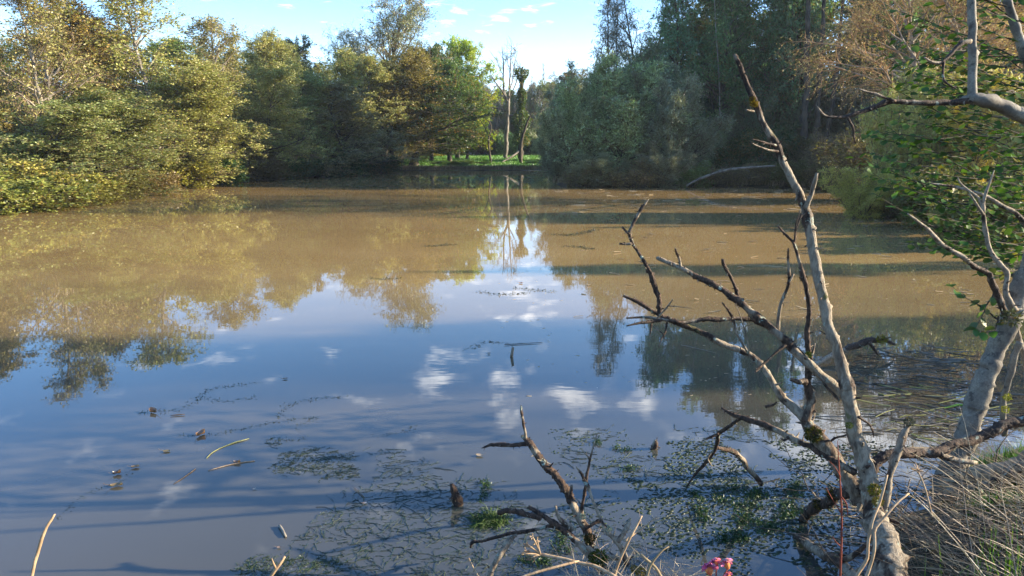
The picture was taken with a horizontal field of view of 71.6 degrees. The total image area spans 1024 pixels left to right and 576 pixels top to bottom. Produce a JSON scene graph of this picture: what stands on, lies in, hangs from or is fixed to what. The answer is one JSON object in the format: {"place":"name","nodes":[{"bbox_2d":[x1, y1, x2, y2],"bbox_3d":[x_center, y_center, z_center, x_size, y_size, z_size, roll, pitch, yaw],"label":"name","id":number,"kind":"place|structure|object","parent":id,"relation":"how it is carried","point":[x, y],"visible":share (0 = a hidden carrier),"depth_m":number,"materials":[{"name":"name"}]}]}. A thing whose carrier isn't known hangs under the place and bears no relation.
{"place":"outdoors","nodes":[
{"label":"outdoors","id":0,"kind":"place"},
{"bbox_2d":[0,0,980,104],"label":"sky","id":1,"kind":"structure","parent":0,"point":[551,33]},
{"bbox_2d":[0,170,1023,575],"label":"water","id":2,"kind":"structure","parent":0,"point":[116,316],"depth_m":7.19,"materials":[{"name":"brown liquid"}]},
{"bbox_2d":[230,550,355,575],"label":"pond weed","id":3,"kind":"object","parent":2,"relation":"on","point":[278,571],"visible":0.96,"depth_m":3.76,"materials":[{"name":"green plant"}]},
{"bbox_2d":[266,438,360,482],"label":"pond weed","id":4,"kind":"object","parent":2,"relation":"on","point":[320,457],"visible":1,"depth_m":4.95,"materials":[{"name":"green plant"}]},
{"bbox_2d":[57,228,601,533],"bbox_3d":[-0.612,-0.107,11.243,3.819,0.070,14.877,2,12,8],"label":"pond weed","id":5,"kind":"object","parent":2,"relation":"on","point":[197,400],"visible":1,"depth_m":6.19,"materials":[{"name":"plant"}]},
{"bbox_2d":[285,447,652,575],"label":"pond weed","id":6,"kind":"object","parent":2,"relation":"on","point":[415,552],"visible":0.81,"depth_m":4.08,"materials":[{"name":"green plant"}]},
{"bbox_2d":[457,502,526,532],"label":"weed tuft","id":7,"kind":"object","parent":2,"relation":"on","point":[488,519],"visible":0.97,"depth_m":4.19,"materials":[{"name":"green plant"}]},
{"bbox_2d":[469,405,646,575],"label":"dead bush","id":8,"kind":"object","parent":2,"relation":"on","point":[587,548],"visible":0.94,"depth_m":3.60,"materials":[{"name":"grey wood"}]},
{"bbox_2d":[548,429,699,571],"bbox_3d":[0.806,1.295,4.612,1.229,0.006,1.931,0,12,0],"label":"pond weed","id":9,"kind":"object","parent":2,"relation":"on","point":[609,496],"visible":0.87,"depth_m":4.39,"materials":[{"name":"green plant"}]},
{"bbox_2d":[475,436,822,573],"bbox_3d":[0.816,1.317,4.463,2.110,0.061,1.682,-9,14,-36],"label":"pond weed","id":10,"kind":"object","parent":2,"relation":"on","point":[754,492],"visible":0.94,"depth_m":4.29,"materials":[{"name":"green plant"}]},
{"bbox_2d":[553,424,840,533],"bbox_3d":[1.427,1.246,4.850,2.390,0.030,1.632,0,12,0],"label":"pond weed","id":11,"kind":"object","parent":2,"relation":"on","point":[678,471],"visible":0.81,"depth_m":4.76,"materials":[{"name":"green plant"}]},
{"bbox_2d":[627,440,928,575],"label":"pond weed","id":12,"kind":"object","parent":2,"relation":"on","point":[730,523],"visible":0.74,"depth_m":4.33,"materials":[{"name":"green plant"}]},
{"bbox_2d":[814,334,895,364],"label":"mossy branch","id":13,"kind":"object","parent":2,"relation":"on","point":[867,341],"visible":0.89,"depth_m":7.33,"materials":[{"name":"brown wood"}]},
{"bbox_2d":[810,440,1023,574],"bbox_3d":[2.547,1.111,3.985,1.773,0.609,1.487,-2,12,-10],"label":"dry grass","id":14,"kind":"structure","parent":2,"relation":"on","point":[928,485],"depth_m":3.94,"materials":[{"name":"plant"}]},
{"bbox_2d":[812,343,1023,458],"bbox_3d":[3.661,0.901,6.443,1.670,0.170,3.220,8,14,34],"label":"reed litter","id":15,"kind":"object","parent":2,"relation":"on","point":[948,361],"visible":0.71,"depth_m":6.43,"materials":[{"name":"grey plant"}]},
{"bbox_2d":[819,422,1023,575],"bbox_3d":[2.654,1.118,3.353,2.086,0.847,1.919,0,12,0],"label":"dry grass","id":16,"kind":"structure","parent":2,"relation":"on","point":[970,528],"depth_m":3.55,"materials":[{"name":"plant"}]},
{"bbox_2d":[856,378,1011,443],"bbox_3d":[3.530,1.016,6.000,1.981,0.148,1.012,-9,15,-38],"label":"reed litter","id":17,"kind":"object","parent":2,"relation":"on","point":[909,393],"visible":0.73,"depth_m":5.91,"materials":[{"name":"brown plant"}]},
{"bbox_2d":[1,151,1023,575],"bbox_3d":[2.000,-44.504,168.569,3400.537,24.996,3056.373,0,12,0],"label":"ground","id":18,"kind":"structure","parent":0,"point":[951,531],"depth_m":3.76,"materials":[{"name":"green plant"}]},
{"bbox_2d":[0,48,53,158],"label":"alder tree","id":19,"kind":"object","parent":18,"relation":"on","point":[4,124],"visible":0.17,"depth_m":33.46,"materials":[{"name":"green plant"}]},
{"bbox_2d":[0,165,109,215],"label":"bramble bush","id":20,"kind":"object","parent":18,"relation":"on","point":[33,195],"visible":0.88,"depth_m":22.72,"materials":[{"name":"green plant"}]},
{"bbox_2d":[0,0,117,164],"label":"bare alder","id":21,"kind":"object","parent":18,"relation":"on","point":[38,43],"visible":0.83,"depth_m":26.66,"materials":[{"name":"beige plant"}]},
{"bbox_2d":[0,159,135,208],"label":"bramble bush","id":22,"kind":"object","parent":18,"relation":"on","point":[114,185],"visible":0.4,"depth_m":24.71,"materials":[{"name":"green plant"}]},
{"bbox_2d":[0,0,155,154],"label":"alder tree","id":23,"kind":"object","parent":18,"relation":"on","point":[74,23],"visible":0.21,"depth_m":34.21,"materials":[{"name":"green plant"}]},
{"bbox_2d":[0,95,167,193],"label":"alder tree","id":24,"kind":"object","parent":18,"relation":"on","point":[82,110],"visible":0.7,"depth_m":25.68,"materials":[{"name":"green plant"}]},
{"bbox_2d":[0,80,195,196],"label":"alder tree","id":25,"kind":"object","parent":18,"relation":"on","point":[141,118],"visible":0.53,"depth_m":28.10,"materials":[{"name":"green plant"}]},
{"bbox_2d":[95,164,160,199],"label":"bramble bush","id":26,"kind":"object","parent":18,"relation":"on","point":[139,184],"visible":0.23,"depth_m":28.07,"materials":[{"name":"green plant"}]},
{"bbox_2d":[60,0,218,148],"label":"alder tree","id":27,"kind":"object","parent":18,"relation":"on","point":[128,15],"visible":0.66,"depth_m":34.97,"materials":[{"name":"green plant"}]},
{"bbox_2d":[110,161,185,191],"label":"bramble bush","id":28,"kind":"object","parent":18,"relation":"on","point":[171,180],"visible":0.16,"depth_m":32.15,"materials":[{"name":"green plant"}]},
{"bbox_2d":[61,60,252,185],"bbox_3d":[-17.087,-7.561,34.041,8.280,6.420,9.952,9,15,37],"label":"alder tree","id":29,"kind":"object","parent":18,"relation":"on","point":[186,108],"visible":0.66,"depth_m":33.96,"materials":[{"name":"green plant"}]},
{"bbox_2d":[136,151,215,187],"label":"bramble bush","id":30,"kind":"object","parent":18,"relation":"on","point":[193,172],"visible":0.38,"depth_m":34.12,"materials":[{"name":"green plant"}]},
{"bbox_2d":[127,36,226,89],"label":"tree","id":31,"kind":"object","parent":18,"relation":"on","point":[155,45],"visible":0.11,"depth_m":51.59,"materials":[{"name":"green plant"}]},
{"bbox_2d":[136,13,277,158],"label":"alder tree","id":32,"kind":"object","parent":18,"relation":"on","point":[229,40],"visible":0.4,"depth_m":41.33,"materials":[{"name":"green plant"}]},
{"bbox_2d":[116,50,300,184],"bbox_3d":[-16.079,-8.672,37.410,8.364,7.300,9.780,0,12,-1],"label":"alder tree","id":33,"kind":"object","parent":18,"relation":"on","point":[253,136],"visible":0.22,"depth_m":37.06,"materials":[{"name":"green plant"}]},
{"bbox_2d":[181,149,249,184],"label":"bramble bush","id":34,"kind":"object","parent":18,"relation":"on","point":[241,177],"visible":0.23,"depth_m":36.94,"materials":[{"name":"green plant"}]},
{"bbox_2d":[166,58,337,178],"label":"alder tree","id":35,"kind":"object","parent":18,"relation":"on","point":[283,76],"visible":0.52,"depth_m":40.67,"materials":[{"name":"green plant"}]},
{"bbox_2d":[227,150,298,181],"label":"bramble bush","id":36,"kind":"object","parent":18,"relation":"on","point":[264,172],"visible":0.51,"depth_m":39.79,"materials":[{"name":"green plant"}]},
{"bbox_2d":[217,35,313,150],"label":"alder tree","id":37,"kind":"object","parent":18,"relation":"on","point":[289,56],"visible":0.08,"depth_m":48.72,"materials":[{"name":"green plant"}]},
{"bbox_2d":[230,25,305,153],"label":"alder tree","id":38,"kind":"object","parent":18,"relation":"on","point":[263,42],"visible":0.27,"depth_m":46.45,"materials":[{"name":"green plant"}]},
{"bbox_2d":[256,34,323,97],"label":"oak tree","id":39,"kind":"object","parent":18,"relation":"on","point":[305,45],"visible":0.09,"depth_m":58.34,"materials":[{"name":"green plant"}]},
{"bbox_2d":[238,67,345,160],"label":"alder tree","id":40,"kind":"object","parent":18,"relation":"on","point":[312,96],"visible":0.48,"depth_m":45.09,"materials":[{"name":"green plant"}]},
{"bbox_2d":[269,151,327,179],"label":"bramble bush","id":41,"kind":"object","parent":18,"relation":"on","point":[303,168],"visible":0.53,"depth_m":42.85,"materials":[{"name":"green plant"}]},
{"bbox_2d":[281,52,367,168],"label":"alder tree","id":42,"kind":"object","parent":18,"relation":"on","point":[343,68],"visible":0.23,"depth_m":46.61,"materials":[{"name":"green plant"}]},
{"bbox_2d":[319,22,378,108],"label":"willow tree","id":43,"kind":"object","parent":18,"relation":"on","point":[347,37],"visible":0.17,"depth_m":57.51,"materials":[{"name":"green plant"}]},
{"bbox_2d":[276,78,425,176],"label":"alder tree","id":44,"kind":"object","parent":18,"relation":"on","point":[366,143],"visible":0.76,"depth_m":46.48,"materials":[{"name":"green plant"}]},
{"bbox_2d":[309,44,417,163],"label":"alder tree","id":45,"kind":"object","parent":18,"relation":"on","point":[368,63],"visible":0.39,"depth_m":52.24,"materials":[{"name":"green plant"}]},
{"bbox_2d":[361,152,405,173],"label":"bramble bush","id":46,"kind":"object","parent":18,"relation":"on","point":[391,165],"visible":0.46,"depth_m":50.23,"materials":[{"name":"green plant"}]},
{"bbox_2d":[322,41,445,164],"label":"alder tree","id":47,"kind":"object","parent":18,"relation":"on","point":[410,60],"visible":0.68,"depth_m":53.51,"materials":[{"name":"green plant"}]},
{"bbox_2d":[329,0,456,152],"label":"willow tree","id":48,"kind":"object","parent":18,"relation":"on","point":[396,36],"visible":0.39,"depth_m":58.05,"materials":[{"name":"green plant"}]},
{"bbox_2d":[409,41,467,160],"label":"oak tree","id":49,"kind":"object","parent":18,"relation":"on","point":[435,50],"visible":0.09,"depth_m":62.28,"materials":[{"name":"green plant"}]},
{"bbox_2d":[399,154,542,167],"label":"grass","id":50,"kind":"structure","parent":18,"relation":"on","point":[499,159],"depth_m":66.06,"materials":[{"name":"green plant"}]},
{"bbox_2d":[479,128,529,154],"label":"bush","id":51,"kind":"object","parent":18,"relation":"on","point":[499,146],"visible":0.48,"depth_m":80.73,"materials":[{"name":"green plant"}]},
{"bbox_2d":[483,36,526,157],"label":"dead tree","id":52,"kind":"object","parent":18,"relation":"on","point":[508,114],"visible":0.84,"depth_m":69.62,"materials":[{"name":"grey wood"}]},
{"bbox_2d":[511,66,532,158],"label":"ivy tree","id":53,"kind":"object","parent":18,"relation":"on","point":[521,93],"visible":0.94,"depth_m":67.68,"materials":[{"name":"green plant"}]},
{"bbox_2d":[534,137,575,180],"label":"sallow bush","id":54,"kind":"object","parent":18,"relation":"on","point":[548,164],"visible":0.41,"depth_m":39.00,"materials":[{"name":"green plant"}]},
{"bbox_2d":[530,77,616,177],"bbox_3d":[3.723,-8.428,38.710,5.484,5.793,6.222,1,12,5],"label":"sallow bush","id":55,"kind":"object","parent":18,"relation":"on","point":[554,129],"visible":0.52,"depth_m":37.47,"materials":[{"name":"green plant"}]},
{"bbox_2d":[539,59,630,149],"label":"sallow bush","id":56,"kind":"object","parent":18,"relation":"on","point":[572,67],"visible":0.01,"depth_m":42.31,"materials":[{"name":"green plant"}]},
{"bbox_2d":[554,159,621,187],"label":"bush","id":57,"kind":"object","parent":18,"relation":"on","point":[568,180],"visible":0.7,"depth_m":34.75,"materials":[{"name":"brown plant"}]},
{"bbox_2d":[374,164,822,186],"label":"dead grass","id":58,"kind":"structure","parent":18,"relation":"on","point":[474,167],"depth_m":54.82,"materials":[{"name":"plant"}]},
{"bbox_2d":[564,150,634,187],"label":"sallow bush","id":59,"kind":"object","parent":18,"relation":"on","point":[581,158],"visible":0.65,"depth_m":34.97,"materials":[{"name":"green plant"}]},
{"bbox_2d":[586,0,636,78],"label":"willow tree","id":60,"kind":"object","parent":18,"relation":"on","point":[608,33],"visible":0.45,"depth_m":44.40,"materials":[{"name":"green plant"}]},
{"bbox_2d":[551,47,694,169],"bbox_3d":[5.400,-8.539,37.242,6.862,7.717,6.994,-5,13,-22],"label":"sallow bush","id":61,"kind":"object","parent":18,"relation":"on","point":[612,143],"visible":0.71,"depth_m":36.25,"materials":[{"name":"green plant"}]},
{"bbox_2d":[601,159,671,188],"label":"bush","id":62,"kind":"object","parent":18,"relation":"on","point":[634,173],"visible":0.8,"depth_m":34.52,"materials":[{"name":"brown plant"}]},
{"bbox_2d":[587,36,697,133],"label":"sallow bush","id":63,"kind":"object","parent":18,"relation":"on","point":[655,49],"visible":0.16,"depth_m":40.22,"materials":[{"name":"green plant"}]},
{"bbox_2d":[604,0,681,78],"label":"willow tree","id":64,"kind":"object","parent":18,"relation":"on","point":[634,27],"visible":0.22,"depth_m":47.48,"materials":[{"name":"green plant"}]},
{"bbox_2d":[633,140,698,187],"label":"sallow bush","id":65,"kind":"object","parent":18,"relation":"on","point":[655,158],"visible":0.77,"depth_m":34.57,"materials":[{"name":"green plant"}]},
{"bbox_2d":[605,67,737,177],"bbox_3d":[7.858,-8.246,36.626,6.930,6.335,6.108,6,13,27],"label":"sallow bush","id":66,"kind":"object","parent":18,"relation":"on","point":[665,110],"visible":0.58,"depth_m":36.08,"materials":[{"name":"green plant"}]},
{"bbox_2d":[646,0,717,127],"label":"alder tree","id":67,"kind":"object","parent":18,"relation":"on","point":[671,31],"visible":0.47,"depth_m":44.64,"materials":[{"name":"green plant"}]},
{"bbox_2d":[665,156,715,186],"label":"bramble bush","id":68,"kind":"object","parent":18,"relation":"on","point":[694,173],"visible":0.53,"depth_m":35.13,"materials":[{"name":"green plant"}]},
{"bbox_2d":[667,0,763,111],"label":"alder tree","id":69,"kind":"object","parent":18,"relation":"on","point":[706,12],"visible":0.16,"depth_m":45.86,"materials":[{"name":"green plant"}]},
{"bbox_2d":[675,0,768,126],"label":"alder tree","id":70,"kind":"object","parent":18,"relation":"on","point":[726,33],"visible":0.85,"depth_m":40.67,"materials":[{"name":"green plant"}]},
{"bbox_2d":[701,126,770,174],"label":"bush","id":71,"kind":"object","parent":18,"relation":"on","point":[742,145],"visible":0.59,"depth_m":38.11,"materials":[{"name":"green plant"}]},
{"bbox_2d":[699,0,775,128],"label":"alder tree","id":72,"kind":"object","parent":18,"relation":"on","point":[714,32],"visible":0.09,"depth_m":45.22,"materials":[{"name":"green plant"}]},
{"bbox_2d":[704,72,812,142],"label":"bush","id":73,"kind":"object","parent":18,"relation":"on","point":[744,118],"visible":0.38,"depth_m":41.13,"materials":[{"name":"green plant"}]},
{"bbox_2d":[619,54,915,575],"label":"dead tree","id":74,"kind":"object","parent":18,"relation":"on","point":[863,492],"visible":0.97,"depth_m":3.52,"materials":[{"name":"grey wood"}]},
{"bbox_2d":[734,121,802,166],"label":"bush","id":75,"kind":"object","parent":18,"relation":"on","point":[780,134],"visible":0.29,"depth_m":37.81,"materials":[{"name":"green plant"}]},
{"bbox_2d":[750,159,819,187],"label":"bramble bush","id":76,"kind":"object","parent":18,"relation":"on","point":[798,168],"visible":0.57,"depth_m":34.43,"materials":[{"name":"green plant"}]},
{"bbox_2d":[743,0,829,127],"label":"alder tree","id":77,"kind":"object","parent":18,"relation":"on","point":[760,76],"visible":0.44,"depth_m":40.53,"materials":[{"name":"green plant"}]},
{"bbox_2d":[752,0,852,136],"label":"alder tree","id":78,"kind":"object","parent":18,"relation":"on","point":[795,24],"visible":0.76,"depth_m":39.78,"materials":[{"name":"green plant"}]},
{"bbox_2d":[742,0,895,107],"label":"oak tree","id":79,"kind":"object","parent":18,"relation":"on","point":[831,16],"visible":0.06,"depth_m":47.00,"materials":[{"name":"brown plant"}]},
{"bbox_2d":[799,0,843,142],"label":"coppiced alder","id":80,"kind":"object","parent":18,"relation":"on","point":[804,110],"visible":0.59,"depth_m":38.65,"materials":[{"name":"grey plant"}]},
{"bbox_2d":[791,126,867,165],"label":"bush","id":81,"kind":"object","parent":18,"relation":"on","point":[818,138],"visible":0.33,"depth_m":35.52,"materials":[{"name":"green plant"}]},
{"bbox_2d":[794,81,900,153],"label":"bush","id":82,"kind":"object","parent":18,"relation":"on","point":[837,125],"visible":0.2,"depth_m":40.48,"materials":[{"name":"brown plant"}]},
{"bbox_2d":[812,111,906,197],"bbox_3d":[13.615,-4.680,26.915,4.406,4.020,4.211,-5,13,-22],"label":"twig thicket","id":83,"kind":"object","parent":18,"relation":"on","point":[850,147],"visible":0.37,"depth_m":26.48,"materials":[{"name":"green plant"}]},
{"bbox_2d":[818,163,913,219],"bbox_3d":[10.476,-2.662,20.753,2.414,1.951,2.330,-8,14,-35],"label":"yellow sallow","id":84,"kind":"object","parent":18,"relation":"on","point":[861,205],"visible":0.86,"depth_m":20.62,"materials":[{"name":"green plant"}]},
{"bbox_2d":[719,425,1023,575],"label":"twig litter","id":85,"kind":"object","parent":18,"relation":"on","point":[916,551],"visible":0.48,"depth_m":3.94,"materials":[{"name":"brown plant"}]},
{"bbox_2d":[872,414,1023,473],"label":"fallen branch","id":86,"kind":"object","parent":85,"relation":"on","point":[943,450],"visible":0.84,"depth_m":3.71,"materials":[{"name":"grey wood"}]},
{"bbox_2d":[814,0,931,108],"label":"alder tree","id":87,"kind":"object","parent":18,"relation":"on","point":[888,38],"visible":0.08,"depth_m":44.58,"materials":[{"name":"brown plant"}]},
{"bbox_2d":[822,0,930,109],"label":"alder tree","id":88,"kind":"object","parent":18,"relation":"on","point":[903,30],"visible":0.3,"depth_m":42.58,"materials":[{"name":"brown plant"}]},
{"bbox_2d":[773,0,1023,119],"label":"bare tree","id":89,"kind":"object","parent":18,"relation":"on","point":[909,6],"visible":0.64,"depth_m":26.66,"materials":[{"name":"plant"}]},
{"bbox_2d":[855,79,949,188],"bbox_3d":[11.443,-3.995,21.484,2.285,4.548,2.206,-3,12,-15],"label":"yellow sallow","id":90,"kind":"object","parent":18,"relation":"on","point":[886,118],"visible":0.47,"depth_m":21.09,"materials":[{"name":"green plant"}]},
{"bbox_2d":[815,0,1023,500],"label":"alder tree","id":91,"kind":"object","parent":18,"relation":"on","point":[979,394],"visible":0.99,"depth_m":4.68,"materials":[{"name":"green plant"}]},
{"bbox_2d":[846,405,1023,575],"bbox_3d":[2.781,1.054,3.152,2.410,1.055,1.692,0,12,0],"label":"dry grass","id":92,"kind":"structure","parent":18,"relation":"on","point":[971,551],"depth_m":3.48,"materials":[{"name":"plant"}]},
{"bbox_2d":[895,63,977,188],"bbox_3d":[13.152,-4.565,21.911,2.592,4.852,2.685,8,14,34],"label":"yellow sallow","id":93,"kind":"object","parent":18,"relation":"on","point":[942,149],"visible":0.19,"depth_m":21.39,"materials":[{"name":"green plant"}]},
{"bbox_2d":[886,164,994,228],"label":"bramble bush","id":94,"kind":"object","parent":18,"relation":"on","point":[899,201],"visible":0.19,"depth_m":18.35,"materials":[{"name":"green plant"}]},
{"bbox_2d":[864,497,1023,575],"bbox_3d":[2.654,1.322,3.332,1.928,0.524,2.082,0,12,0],"label":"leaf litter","id":95,"kind":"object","parent":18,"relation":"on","point":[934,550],"visible":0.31,"depth_m":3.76,"materials":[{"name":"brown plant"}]},
{"bbox_2d":[923,173,1023,250],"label":"bramble bush","id":96,"kind":"object","parent":18,"relation":"on","point":[956,216],"visible":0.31,"depth_m":15.19,"materials":[{"name":"green plant"}]},
{"bbox_2d":[924,513,1023,575],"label":"grass","id":97,"kind":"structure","parent":18,"relation":"on","point":[1007,567],"depth_m":3.33,"materials":[{"name":"plant"}]},
{"bbox_2d":[931,62,1022,191],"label":"yellow sallow","id":98,"kind":"object","parent":18,"relation":"on","point":[977,159],"visible":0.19,"depth_m":20.82,"materials":[{"name":"green plant"}]},
{"bbox_2d":[961,485,1023,526],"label":"grass","id":99,"kind":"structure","parent":18,"relation":"on","point":[987,499],"depth_m":3.83,"materials":[{"name":"green plant"}]},
{"bbox_2d":[965,68,1023,187],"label":"yellow sallow","id":100,"kind":"object","parent":18,"relation":"on","point":[1009,142],"visible":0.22,"depth_m":20.04,"materials":[{"name":"green plant"}]},
{"bbox_2d":[540,513,720,575],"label":"dry grass","id":101,"kind":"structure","parent":0,"point":[574,566],"depth_m":3.55,"materials":[{"name":"plant"}]},
{"bbox_2d":[521,533,616,575],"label":"dry umbel","id":102,"kind":"object","parent":101,"relation":"on","point":[537,554],"visible":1,"depth_m":3.29,"materials":[{"name":"beige plant"}]},
{"bbox_2d":[574,200,1017,316],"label":"floating leaves","id":103,"kind":"object","parent":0,"point":[777,258],"visible":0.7,"depth_m":12.79,"materials":[{"name":"brown plant"}]},
{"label":"lawn","id":104,"kind":"structure","parent":0,"visible":0},
{"bbox_2d":[361,64,502,165],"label":"oak tree","id":105,"kind":"object","parent":104,"relation":"on","point":[421,122],"visible":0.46,"depth_m":55.11,"materials":[{"name":"green plant"}]},
{"bbox_2d":[412,56,494,161],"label":"oak tree","id":106,"kind":"object","parent":104,"relation":"on","point":[455,69],"visible":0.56,"depth_m":59.27,"materials":[{"name":"green plant"}]},
{"bbox_2d":[439,34,509,157],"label":"oak tree","id":107,"kind":"object","parent":104,"relation":"on","point":[466,49],"visible":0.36,"depth_m":68.42,"materials":[{"name":"green plant"}]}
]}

